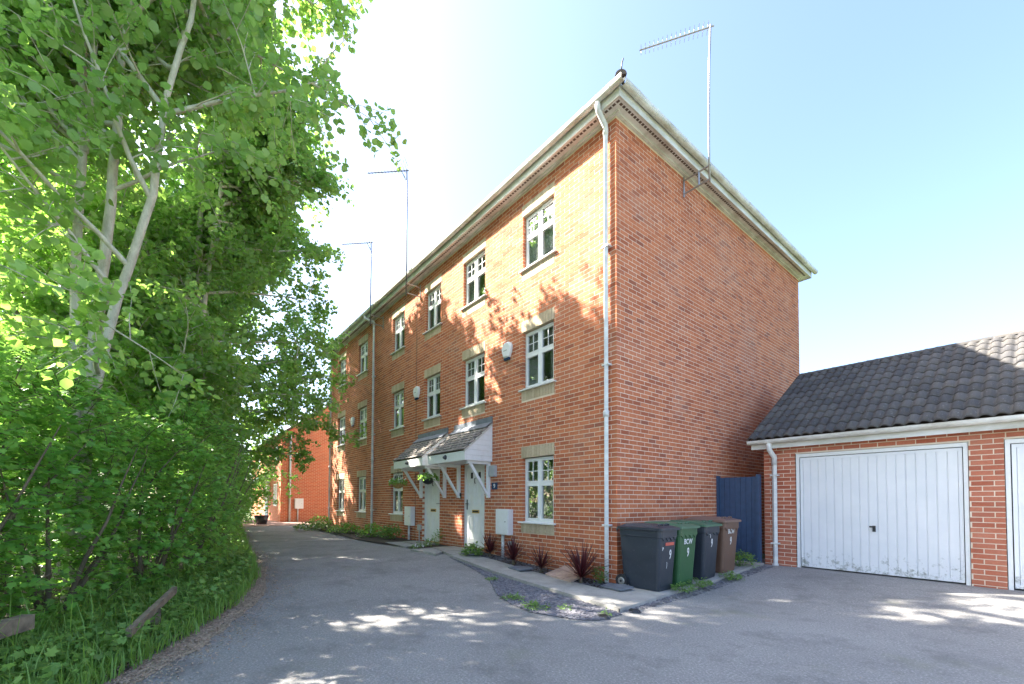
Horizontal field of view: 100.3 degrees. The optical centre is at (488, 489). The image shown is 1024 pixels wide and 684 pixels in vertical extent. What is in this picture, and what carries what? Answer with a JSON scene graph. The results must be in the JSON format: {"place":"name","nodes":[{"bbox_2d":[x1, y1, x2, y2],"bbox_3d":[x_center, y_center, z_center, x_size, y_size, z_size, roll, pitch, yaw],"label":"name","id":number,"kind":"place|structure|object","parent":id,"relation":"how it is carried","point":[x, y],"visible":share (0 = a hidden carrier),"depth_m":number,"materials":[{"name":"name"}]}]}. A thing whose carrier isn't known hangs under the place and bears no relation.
{"place":"outdoors","nodes":[
{"label":"outdoors","id":0,"kind":"place"},
{"bbox_2d":[0,525,262,683],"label":"verge","id":1,"kind":"structure","parent":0,"point":[54,596],"depth_m":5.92,"materials":[{"name":"green plant"}]},
{"bbox_2d":[0,323,98,613],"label":"maple shrub","id":2,"kind":"object","parent":1,"relation":"on","point":[10,443],"visible":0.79,"depth_m":3.60,"materials":[{"name":"green plant"}]},
{"bbox_2d":[0,116,122,439],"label":"woodland tree","id":3,"kind":"object","parent":1,"relation":"on","point":[5,161],"depth_m":9.44,"materials":[{"name":"green plant"}]},
{"bbox_2d":[0,337,130,593],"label":"maple shrub","id":4,"kind":"object","parent":1,"relation":"on","point":[43,356],"visible":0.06,"depth_m":5.18,"materials":[{"name":"green plant"}]},
{"bbox_2d":[0,135,140,522],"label":"woodland tree","id":5,"kind":"object","parent":1,"relation":"on","point":[126,167],"depth_m":15.19,"materials":[{"name":"green plant"}]},
{"bbox_2d":[0,1,147,56],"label":"woodland tree","id":6,"kind":"object","parent":1,"relation":"on","point":[112,5],"visible":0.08,"depth_m":5.07,"materials":[{"name":"green plant"}]},
{"bbox_2d":[0,386,149,555],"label":"maple shrub","id":7,"kind":"object","parent":1,"relation":"on","point":[60,503],"visible":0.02,"depth_m":7.74,"materials":[{"name":"green plant"}]},
{"bbox_2d":[0,127,162,533],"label":"woodland tree","id":8,"kind":"object","parent":1,"relation":"on","point":[17,311],"depth_m":12.16,"materials":[{"name":"green plant"}]},
{"bbox_2d":[0,586,176,638],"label":"logs","id":9,"kind":"object","parent":1,"relation":"on","point":[9,626],"visible":0.67,"depth_m":3.48,"materials":[{"name":"wood"}]},
{"bbox_2d":[0,359,180,625],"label":"maple shrub","id":10,"kind":"object","parent":1,"relation":"on","point":[80,396],"visible":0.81,"depth_m":4.12,"materials":[{"name":"green plant"}]},
{"bbox_2d":[34,411,240,590],"bbox_3d":[-4.393,0.159,5.569,2.078,2.370,2.525,1,-2,-37],"label":"maple shrub","id":11,"kind":"object","parent":1,"relation":"on","point":[169,536],"visible":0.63,"depth_m":5.33,"materials":[{"name":"green plant"}]},
{"bbox_2d":[31,110,301,514],"bbox_3d":[-11.691,-6.097,16.491,8.743,15.623,7.775,1,-2,-37],"label":"woodland tree","id":12,"kind":"object","parent":1,"relation":"on","point":[266,494],"depth_m":17.98,"materials":[{"name":"green plant"}]},
{"bbox_2d":[93,392,250,571],"bbox_3d":[-5.096,-0.085,6.873,2.170,2.826,2.767,1,-2,-37],"label":"maple shrub","id":13,"kind":"object","parent":1,"relation":"on","point":[195,415],"visible":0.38,"depth_m":6.62,"materials":[{"name":"green plant"}]},
{"bbox_2d":[0,29,354,539],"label":"poplar tree","id":14,"kind":"object","parent":1,"relation":"on","point":[185,255],"visible":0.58,"depth_m":8.58,"materials":[{"name":"green plant"}]},
{"bbox_2d":[132,414,262,558],"bbox_3d":[-5.803,-0.063,8.263,2.217,2.850,2.900,1,-2,-17],"label":"maple shrub","id":15,"kind":"object","parent":1,"relation":"on","point":[234,521],"visible":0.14,"depth_m":8.43,"materials":[{"name":"green plant"}]},
{"bbox_2d":[0,0,406,601],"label":"poplar tree","id":16,"kind":"object","parent":1,"relation":"on","point":[69,70],"visible":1,"depth_m":4.90,"materials":[{"name":"green plant"}]},
{"bbox_2d":[149,309,260,470],"bbox_3d":[-14.730,-5.697,20.157,7.200,14.982,6.781,1,-2,-37],"label":"woodland tree","id":17,"kind":"object","parent":1,"relation":"on","point":[248,329],"depth_m":22.27,"materials":[{"name":"green plant"}]},
{"bbox_2d":[155,429,259,543],"bbox_3d":[-6.491,-0.106,9.845,2.489,3.015,2.919,1,-2,-37],"label":"maple shrub","id":18,"kind":"object","parent":1,"relation":"on","point":[246,485],"visible":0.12,"depth_m":10.52,"materials":[{"name":"green plant"}]},
{"bbox_2d":[173,439,254,534],"bbox_3d":[-7.739,-0.098,11.842,2.535,3.095,3.322,1,-2,-37],"label":"maple shrub","id":19,"kind":"object","parent":1,"relation":"on","point":[231,490],"visible":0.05,"depth_m":12.17,"materials":[{"name":"green plant"}]},
{"bbox_2d":[213,453,264,526],"bbox_3d":[-10.984,-0.156,17.514,3.142,3.484,4.147,1,-2,-16],"label":"maple shrub","id":20,"kind":"object","parent":1,"relation":"on","point":[252,507],"visible":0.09,"depth_m":17.73,"materials":[{"name":"green plant"}]},
{"bbox_2d":[187,111,369,495],"bbox_3d":[-8.185,-4.826,13.325,6.560,12.952,7.856,-1,-2,36],"label":"poplar tree","id":21,"kind":"object","parent":1,"relation":"on","point":[276,415],"visible":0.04,"depth_m":13.52,"materials":[{"name":"green plant"}]},
{"bbox_2d":[103,539,266,683],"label":"dirt strip","id":22,"kind":"object","parent":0,"point":[189,643],"visible":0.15,"depth_m":3.96,"materials":[{"name":"brown soil"}]},
{"bbox_2d":[90,528,324,683],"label":"leaf litter","id":23,"kind":"object","parent":22,"relation":"on","point":[185,639],"visible":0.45,"depth_m":4.20,"materials":[{"name":"brown plant"}]},
{"bbox_2d":[243,520,327,526],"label":"paved yard","id":24,"kind":"structure","parent":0,"point":[272,523],"depth_m":20.63,"materials":[{"name":"grey concrete"}]},
{"bbox_2d":[241,464,269,523],"bbox_3d":[-12.030,-0.093,20.409,2.982,3.505,3.682,0,-2,-6],"label":"maple shrub","id":25,"kind":"object","parent":24,"relation":"on","point":[258,508],"visible":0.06,"depth_m":20.62,"materials":[{"name":"green plant"}]},
{"bbox_2d":[254,515,268,523],"bbox_3d":[-10.815,1.440,20.351,0.680,0.420,0.663,1,-2,-37],"label":"flower pot","id":26,"kind":"object","parent":24,"relation":"on","point":[261,519],"visible":0.88,"depth_m":20.13,"materials":[{"name":"black plastic"}]},
{"bbox_2d":[39,501,764,558],"bbox_3d":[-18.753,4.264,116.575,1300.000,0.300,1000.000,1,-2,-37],"label":"ground","id":27,"kind":"structure","parent":0,"point":[763,555],"depth_m":28.67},
{"bbox_2d":[252,406,329,521],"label":"house","id":28,"kind":"structure","parent":27,"relation":"on","point":[312,484],"depth_m":23.09,"materials":[{"name":"orange brick"}]},
{"bbox_2d":[265,485,267,514],"bbox_3d":[-13.038,0.736,25.086,0.027,2.000,0.900,1,-2,-37],"label":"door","id":29,"kind":"structure","parent":28,"relation":"in","point":[266,485],"depth_m":25.01,"materials":[{"name":"white"}]},
{"bbox_2d":[273,484,276,505],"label":"window","id":30,"kind":"structure","parent":28,"relation":"in","point":[275,485],"depth_m":23.18,"materials":[{"name":"white plastic"}]},
{"bbox_2d":[294,498,303,521],"bbox_3d":[-10.037,1.105,22.618,0.430,1.260,0.143,1,-2,-37],"label":"meter box","id":31,"kind":"object","parent":28,"relation":"attached to","point":[298,503],"visible":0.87,"depth_m":22.56,"materials":[{"name":"white plastic"}]},
{"bbox_2d":[295,499,302,507],"bbox_3d":[-9.999,0.744,22.581,0.400,0.510,0.013,1,-2,-37],"label":"door","id":32,"kind":"structure","parent":31,"relation":"in","point":[298,502],"depth_m":22.57,"materials":[{"name":"white plastic"}]},
{"bbox_2d":[325,58,817,582],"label":"terraced house","id":33,"kind":"structure","parent":27,"relation":"on","point":[615,286],"depth_m":8.61,"materials":[{"name":"red brick"}]},
{"bbox_2d":[335,479,344,510],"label":"window","id":34,"kind":"structure","parent":33,"relation":"in","point":[341,482],"depth_m":17.57,"materials":[{"name":"white plastic"}]},
{"bbox_2d":[336,417,344,446],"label":"window","id":35,"kind":"structure","parent":33,"relation":"in","point":[342,421],"depth_m":17.65,"materials":[{"name":"white plastic"}]},
{"bbox_2d":[337,359,345,388],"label":"window","id":36,"kind":"structure","parent":33,"relation":"in","point":[343,363],"depth_m":17.61,"materials":[{"name":"white plastic"}]},
{"bbox_2d":[350,417,354,426],"bbox_3d":[-5.213,-2.600,16.363,0.074,0.360,0.280,1,-2,-37],"label":"alarm box","id":37,"kind":"object","parent":33,"relation":"attached to","point":[352,420],"visible":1,"depth_m":16.29,"materials":[{"name":"white plastic"}]},
{"bbox_2d":[354,477,365,512],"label":"window","id":38,"kind":"structure","parent":33,"relation":"in","point":[362,480],"depth_m":15.65,"materials":[{"name":"white plastic"}]},
{"bbox_2d":[356,341,367,376],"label":"window","id":39,"kind":"structure","parent":33,"relation":"in","point":[364,348],"depth_m":15.78,"materials":[{"name":"white plastic"}]},
{"bbox_2d":[358,407,366,440],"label":"window","id":40,"kind":"structure","parent":33,"relation":"in","point":[363,412],"depth_m":15.70,"materials":[{"name":"white plastic"}]},
{"bbox_2d":[342,232,383,328],"bbox_3d":[-4.171,-6.895,14.084,1.393,3.055,0.406,0,-2,-4],"label":"aerial","id":41,"kind":"object","parent":33,"relation":"attached to","point":[367,242],"visible":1,"depth_m":14.06,"materials":[{"name":"metal"}]},
{"bbox_2d":[367,157,420,299],"bbox_3d":[-2.674,-7.348,12.038,1.548,3.865,0.392,0,-2,-3],"label":"aerial","id":42,"kind":"object","parent":33,"relation":"attached to","point":[406,179],"visible":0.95,"depth_m":12.01,"materials":[{"name":"metal"}]},
{"bbox_2d":[388,472,403,514],"bbox_3d":[-2.556,0.168,13.418,0.805,1.575,1.343,1,-2,-37],"label":"window","id":43,"kind":"structure","parent":33,"relation":"in","point":[397,493],"depth_m":13.28,"materials":[{"name":"white plastic"}]},
{"bbox_2d":[389,390,403,430],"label":"window","id":44,"kind":"structure","parent":33,"relation":"in","point":[398,397],"depth_m":13.36,"materials":[{"name":"white plastic"}]},
{"bbox_2d":[390,313,404,354],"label":"window","id":45,"kind":"structure","parent":33,"relation":"in","point":[399,322],"depth_m":13.42,"materials":[{"name":"white plastic"}]},
{"bbox_2d":[388,473,407,488],"bbox_3d":[-2.541,-0.292,12.016,0.565,0.540,0.541,1,-2,-37],"label":"hanging basket","id":46,"kind":"object","parent":33,"relation":"hanging from","point":[397,484],"visible":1,"depth_m":11.92,"materials":[{"name":"metal"}]},
{"bbox_2d":[404,506,414,539],"bbox_3d":[-2.282,1.018,12.332,0.143,1.060,0.410,1,-2,-37],"label":"meter box","id":47,"kind":"object","parent":33,"relation":"attached to","point":[409,516],"visible":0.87,"depth_m":12.23,"materials":[{"name":"white plastic"}]},
{"bbox_2d":[404,507,410,524],"bbox_3d":[-2.328,0.762,12.304,0.013,0.520,0.380,1,-2,-37],"label":"door","id":48,"kind":"structure","parent":47,"relation":"in","point":[407,510],"depth_m":12.29,"materials":[{"name":"white plastic"}]},
{"bbox_2d":[413,386,419,399],"bbox_3d":[-2.062,-2.765,12.229,0.074,0.380,0.320,1,-2,-37],"label":"alarm box","id":49,"kind":"object","parent":33,"relation":"attached to","point":[416,391],"visible":1,"depth_m":12.16,"materials":[{"name":"white plastic"}]},
{"bbox_2d":[417,524,420,539],"bbox_3d":[-1.931,1.259,11.934,0.057,0.560,0.150,1,-2,-37],"label":"junction box","id":50,"kind":"object","parent":33,"relation":"attached to","point":[419,527],"visible":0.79,"depth_m":11.92,"materials":[{"name":"grey plastic"}]},
{"bbox_2d":[417,472,438,483],"bbox_3d":[-1.514,-0.361,10.807,0.558,0.462,0.535,1,-2,-19],"label":"hanging basket","id":51,"kind":"object","parent":33,"relation":"hanging from","point":[427,480],"visible":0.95,"depth_m":10.69,"materials":[{"name":"green plastic"}]},
{"bbox_2d":[421,374,440,420],"bbox_3d":[-1.493,-2.509,11.604,0.190,1.186,0.977,1,-2,-37],"label":"window","id":52,"kind":"structure","parent":33,"relation":"in","point":[433,383],"depth_m":11.64,"materials":[{"name":"white plastic"}]},
{"bbox_2d":[422,285,441,334],"bbox_3d":[-1.480,-4.930,11.670,0.190,1.141,0.977,1,-2,-37],"label":"window","id":53,"kind":"structure","parent":33,"relation":"in","point":[434,298],"depth_m":11.70,"materials":[{"name":"white plastic"}]},
{"bbox_2d":[424,469,439,542],"bbox_3d":[-1.484,0.451,11.563,0.124,2.040,0.921,1,-2,-37],"label":"door","id":54,"kind":"structure","parent":33,"relation":"in","point":[432,493],"depth_m":11.60,"materials":[{"name":"white plastic"}]},
{"bbox_2d":[459,353,485,409],"bbox_3d":[-0.323,-2.544,10.068,0.190,1.186,1.029,1,-2,-37],"label":"window","id":55,"kind":"structure","parent":33,"relation":"in","point":[475,367],"depth_m":10.09,"materials":[{"name":"white plastic"}]},
{"bbox_2d":[460,251,486,310],"bbox_3d":[-0.310,-4.966,10.134,0.190,1.141,1.029,1,-2,-37],"label":"window","id":56,"kind":"structure","parent":33,"relation":"in","point":[475,270],"depth_m":10.16,"materials":[{"name":"white plastic"}]},
{"bbox_2d":[464,464,484,550],"bbox_3d":[-0.293,0.410,9.999,0.124,2.030,0.898,1,-2,-37],"label":"door","id":57,"kind":"structure","parent":33,"relation":"in","point":[474,496],"depth_m":10.04,"materials":[{"name":"white plastic"}]},
{"bbox_2d":[489,465,496,476],"bbox_3d":[0.099,-0.402,9.307,0.075,0.240,0.200,1,-2,-37],"label":"electric box","id":58,"kind":"object","parent":33,"relation":"attached to","point":[492,470],"visible":1,"depth_m":9.25,"materials":[{"name":"grey plastic"}]},
{"bbox_2d":[491,482,497,489],"bbox_3d":[0.135,-0.077,9.302,0.012,0.150,0.200,1,-2,-37],"label":"number plate","id":59,"kind":"object","parent":33,"relation":"attached to","point":[494,485],"visible":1,"depth_m":9.29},
{"bbox_2d":[496,509,512,557],"bbox_3d":[0.325,0.964,8.908,0.143,1.110,0.420,1,-2,-37],"label":"meter box","id":60,"kind":"object","parent":33,"relation":"attached to","point":[504,521],"visible":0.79,"depth_m":8.82,"materials":[{"name":"white plastic"}]},
{"bbox_2d":[496,510,507,534],"bbox_3d":[0.280,0.673,8.880,0.013,0.500,0.390,1,-2,-37],"label":"door","id":61,"kind":"structure","parent":60,"relation":"in","point":[501,515],"depth_m":8.86,"materials":[{"name":"white plastic"}]},
{"bbox_2d":[502,342,512,361],"bbox_3d":[0.388,-2.919,9.014,0.074,0.380,0.310,1,-2,-37],"label":"alarm box","id":62,"kind":"object","parent":33,"relation":"attached to","point":[507,347],"visible":1,"depth_m":8.96,"materials":[{"name":"white plastic"}]},
{"bbox_2d":[517,455,555,524],"bbox_3d":[1.224,0.054,8.454,0.805,1.575,1.367,1,-2,-37],"label":"window","id":63,"kind":"structure","parent":33,"relation":"in","point":[539,471],"depth_m":8.30,"materials":[{"name":"white plastic"}]},
{"bbox_2d":[518,198,555,273],"bbox_3d":[1.002,-5.005,8.411,0.190,1.141,1.012,1,-2,-37],"label":"window","id":64,"kind":"structure","parent":33,"relation":"in","point":[540,225],"depth_m":8.43,"materials":[{"name":"white plastic"}]},
{"bbox_2d":[518,322,555,391],"bbox_3d":[0.989,-2.584,8.346,0.190,1.186,1.012,1,-2,-37],"label":"window","id":65,"kind":"structure","parent":33,"relation":"in","point":[539,342],"depth_m":8.36,"materials":[{"name":"white plastic"}]},
{"bbox_2d":[639,20,713,197],"bbox_3d":[3.598,-7.166,8.174,1.311,3.060,0.347,0,-2,21],"label":"aerial","id":66,"kind":"object","parent":33,"relation":"attached to","point":[709,55],"visible":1,"depth_m":7.96,"materials":[{"name":"metal"}]},
{"bbox_2d":[716,474,761,562],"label":"side gate","id":67,"kind":"structure","parent":33,"relation":"attached to","point":[739,498],"depth_m":8.43,"materials":[{"name":"blue wood"}]},
{"bbox_2d":[747,330,1023,589],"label":"garage","id":68,"kind":"structure","parent":27,"relation":"on","point":[910,464],"depth_m":7.03,"materials":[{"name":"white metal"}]},
{"bbox_2d":[308,527,615,586],"bbox_3d":[-2.870,1.526,12.191,1.253,0.170,14.613,1,-2,-37],"label":"bed","id":69,"kind":"object","parent":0,"point":[377,539],"visible":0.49,"depth_m":12.07,"materials":[{"name":"soil"}]},
{"bbox_2d":[292,519,336,530],"bbox_3d":[-6.570,1.346,16.258,1.648,0.456,1.611,1,-2,-37],"label":"weed clump","id":70,"kind":"object","parent":69,"relation":"on","point":[316,524],"visible":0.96,"depth_m":16.06,"materials":[{"name":"green plant"}]},
{"bbox_2d":[310,514,332,525],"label":"weed clump","id":71,"kind":"object","parent":69,"relation":"on","point":[318,517],"visible":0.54,"depth_m":17.89,"materials":[{"name":"green plant"}]},
{"bbox_2d":[327,522,360,533],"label":"weed clump","id":72,"kind":"object","parent":69,"relation":"on","point":[345,526],"visible":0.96,"depth_m":14.61,"materials":[{"name":"green plant"}]},
{"bbox_2d":[355,522,385,536],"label":"weed clump","id":73,"kind":"object","parent":69,"relation":"on","point":[362,532],"visible":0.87,"depth_m":13.13,"materials":[{"name":"green plant"}]},
{"bbox_2d":[376,524,404,538],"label":"weed clump","id":74,"kind":"object","parent":69,"relation":"on","point":[388,530],"visible":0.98,"depth_m":12.41,"materials":[{"name":"green plant"}]},
{"bbox_2d":[417,538,433,546],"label":"weed clump","id":75,"kind":"object","parent":69,"relation":"on","point":[426,543],"visible":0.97,"depth_m":10.39,"materials":[{"name":"green plant"}]},
{"bbox_2d":[431,528,444,544],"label":"weed clump","id":76,"kind":"object","parent":69,"relation":"on","point":[439,536],"visible":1,"depth_m":10.83,"materials":[{"name":"green plant"}]},
{"bbox_2d":[460,541,483,556],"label":"weed clump","id":77,"kind":"object","parent":69,"relation":"on","point":[470,549],"visible":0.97,"depth_m":8.84,"materials":[{"name":"green plant"}]},
{"bbox_2d":[479,531,504,556],"bbox_3d":[-0.042,1.133,8.911,0.702,0.588,0.933,1,-2,-37],"label":"cordyline","id":78,"kind":"object","parent":69,"relation":"on","point":[490,545],"visible":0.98,"depth_m":8.91,"materials":[{"name":"red plant"}]},
{"bbox_2d":[495,534,531,564],"bbox_3d":[0.449,1.158,8.164,0.824,0.610,1.027,1,-2,-37],"label":"cordyline","id":79,"kind":"object","parent":69,"relation":"on","point":[513,551],"visible":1,"depth_m":8.18,"materials":[{"name":"red plant"}]},
{"bbox_2d":[515,545,561,572],"bbox_3d":[0.941,1.202,7.492,0.853,0.581,0.874,1,-2,-37],"label":"cordyline","id":80,"kind":"object","parent":69,"relation":"on","point":[540,564],"visible":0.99,"depth_m":7.54,"materials":[{"name":"red plant"}]},
{"bbox_2d":[546,565,589,581],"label":"rock","id":81,"kind":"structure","parent":69,"relation":"on","point":[557,572],"depth_m":7.10,"materials":[{"name":"stone"}]},
{"bbox_2d":[552,541,615,582],"bbox_3d":[1.433,1.135,6.659,1.082,0.729,1.178,1,-2,-37],"label":"cordyline","id":82,"kind":"object","parent":69,"relation":"on","point":[581,572],"visible":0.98,"depth_m":6.75,"materials":[{"name":"red plant"}]},
{"bbox_2d":[592,566,608,583],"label":"weed clump","id":83,"kind":"object","parent":69,"relation":"on","point":[600,576],"visible":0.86,"depth_m":6.75,"materials":[{"name":"green plant"}]},
{"bbox_2d":[8,0,1023,497],"label":"sky","id":84,"kind":"structure","parent":0,"point":[883,140],"materials":[{"name":"blue"}]},
{"bbox_2d":[97,525,1023,683],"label":"driveway","id":85,"kind":"structure","parent":0,"point":[919,631],"depth_m":4.34,"materials":[{"name":"grey asphalt"}]},
{"bbox_2d":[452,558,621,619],"bbox_3d":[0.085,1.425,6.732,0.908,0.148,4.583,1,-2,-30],"label":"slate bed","id":86,"kind":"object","parent":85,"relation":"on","point":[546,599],"visible":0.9,"depth_m":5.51,"materials":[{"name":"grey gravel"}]},
{"bbox_2d":[450,553,771,620],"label":"slate gravel","id":87,"kind":"structure","parent":86,"relation":"on","point":[525,592],"depth_m":5.90,"materials":[{"name":"grey gravel"}]},
{"bbox_2d":[500,592,524,600],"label":"weed clump","id":88,"kind":"object","parent":87,"relation":"on","point":[512,595],"visible":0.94,"depth_m":5.74,"materials":[{"name":"green plant"}]},
{"bbox_2d":[521,599,549,610],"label":"weed clump","id":89,"kind":"object","parent":87,"relation":"on","point":[534,604],"visible":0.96,"depth_m":5.26,"materials":[{"name":"green plant"}]},
{"bbox_2d":[557,603,571,609],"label":"weed clump","id":90,"kind":"object","parent":87,"relation":"on","point":[564,607],"visible":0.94,"depth_m":5.23,"materials":[{"name":"green plant"}]},
{"bbox_2d":[598,614,609,619],"bbox_3d":[1.315,1.442,4.881,0.108,0.038,0.210,1,-2,-37],"label":"black scrap","id":91,"kind":"object","parent":87,"relation":"on","point":[605,616],"visible":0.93,"depth_m":4.84,"materials":[{"name":"plastic"}]},
{"bbox_2d":[718,570,744,580],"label":"weed clump","id":92,"kind":"object","parent":87,"relation":"on","point":[733,576],"visible":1,"depth_m":6.99,"materials":[{"name":"green plant"}]},
{"bbox_2d":[250,537,996,681],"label":"stray leaves","id":93,"kind":"object","parent":85,"relation":"on","point":[623,622],"visible":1,"depth_m":4.67,"materials":[{"name":"green plant"}]},
{"bbox_2d":[629,608,641,612],"bbox_3d":[1.769,1.452,5.143,0.117,0.037,0.172,1,-2,-10],"label":"black scrap","id":94,"kind":"object","parent":85,"relation":"on","point":[632,610],"visible":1,"depth_m":5.10,"materials":[{"name":"plastic"}]},
{"bbox_2d":[385,540,763,611],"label":"path","id":95,"kind":"structure","parent":0,"point":[620,601],"depth_m":6.63,"materials":[{"name":"concrete"}]},
{"bbox_2d":[508,566,532,570],"bbox_3d":[0.587,1.413,7.689,0.330,0.038,0.440,1,-2,-37],"label":"flat slate","id":96,"kind":"object","parent":95,"relation":"on","point":[520,568],"visible":0.94,"depth_m":7.63,"materials":[{"name":"grey stone"}]},
{"bbox_2d":[600,583,633,590],"bbox_3d":[1.893,1.425,6.269,0.330,0.038,0.440,1,-2,-37],"label":"flat slate","id":97,"kind":"object","parent":95,"relation":"on","point":[618,587],"visible":1,"depth_m":6.23,"materials":[{"name":"grey stone"}]},
{"bbox_2d":[615,523,679,590],"bbox_3d":[2.384,0.988,6.410,0.562,0.976,0.794,2,-2,-38],"label":"wheelie bin","id":98,"kind":"object","parent":95,"relation":"on","point":[648,551],"visible":0.99,"depth_m":6.20,"materials":[{"name":"black plastic"}]},
{"bbox_2d":[644,521,699,586],"bbox_3d":[2.834,0.995,6.756,0.592,0.986,0.804,1,-2,-36],"label":"wheelie bin","id":99,"kind":"object","parent":95,"relation":"on","point":[684,552],"visible":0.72,"depth_m":6.44,"materials":[{"name":"green plastic"}]},
{"bbox_2d":[668,581,696,592],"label":"weed clump","id":100,"kind":"object","parent":95,"relation":"on","point":[679,589],"visible":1,"depth_m":6.14,"materials":[{"name":"green plant"}]},
{"bbox_2d":[669,520,721,579],"bbox_3d":[3.446,1.001,7.251,0.612,0.976,0.804,2,-2,-38],"label":"wheelie bin","id":101,"kind":"object","parent":95,"relation":"on","point":[705,553],"visible":0.54,"depth_m":6.93,"materials":[{"name":"black plastic"}]},
{"bbox_2d":[687,577,715,586],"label":"weed clump","id":102,"kind":"object","parent":95,"relation":"on","point":[703,583],"visible":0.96,"depth_m":6.44,"materials":[{"name":"green plant"}]},
{"bbox_2d":[684,516,740,572],"bbox_3d":[4.013,0.971,7.683,0.622,0.986,0.804,1,-2,-36],"label":"wheelie bin","id":103,"kind":"object","parent":95,"relation":"on","point":[726,548],"visible":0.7,"depth_m":7.36,"materials":[{"name":"brown plastic"}]},
{"bbox_2d":[735,549,758,567],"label":"weed clump","id":104,"kind":"object","parent":95,"relation":"on","point":[739,557],"visible":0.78,"depth_m":7.80,"materials":[{"name":"green plant"}]}
]}

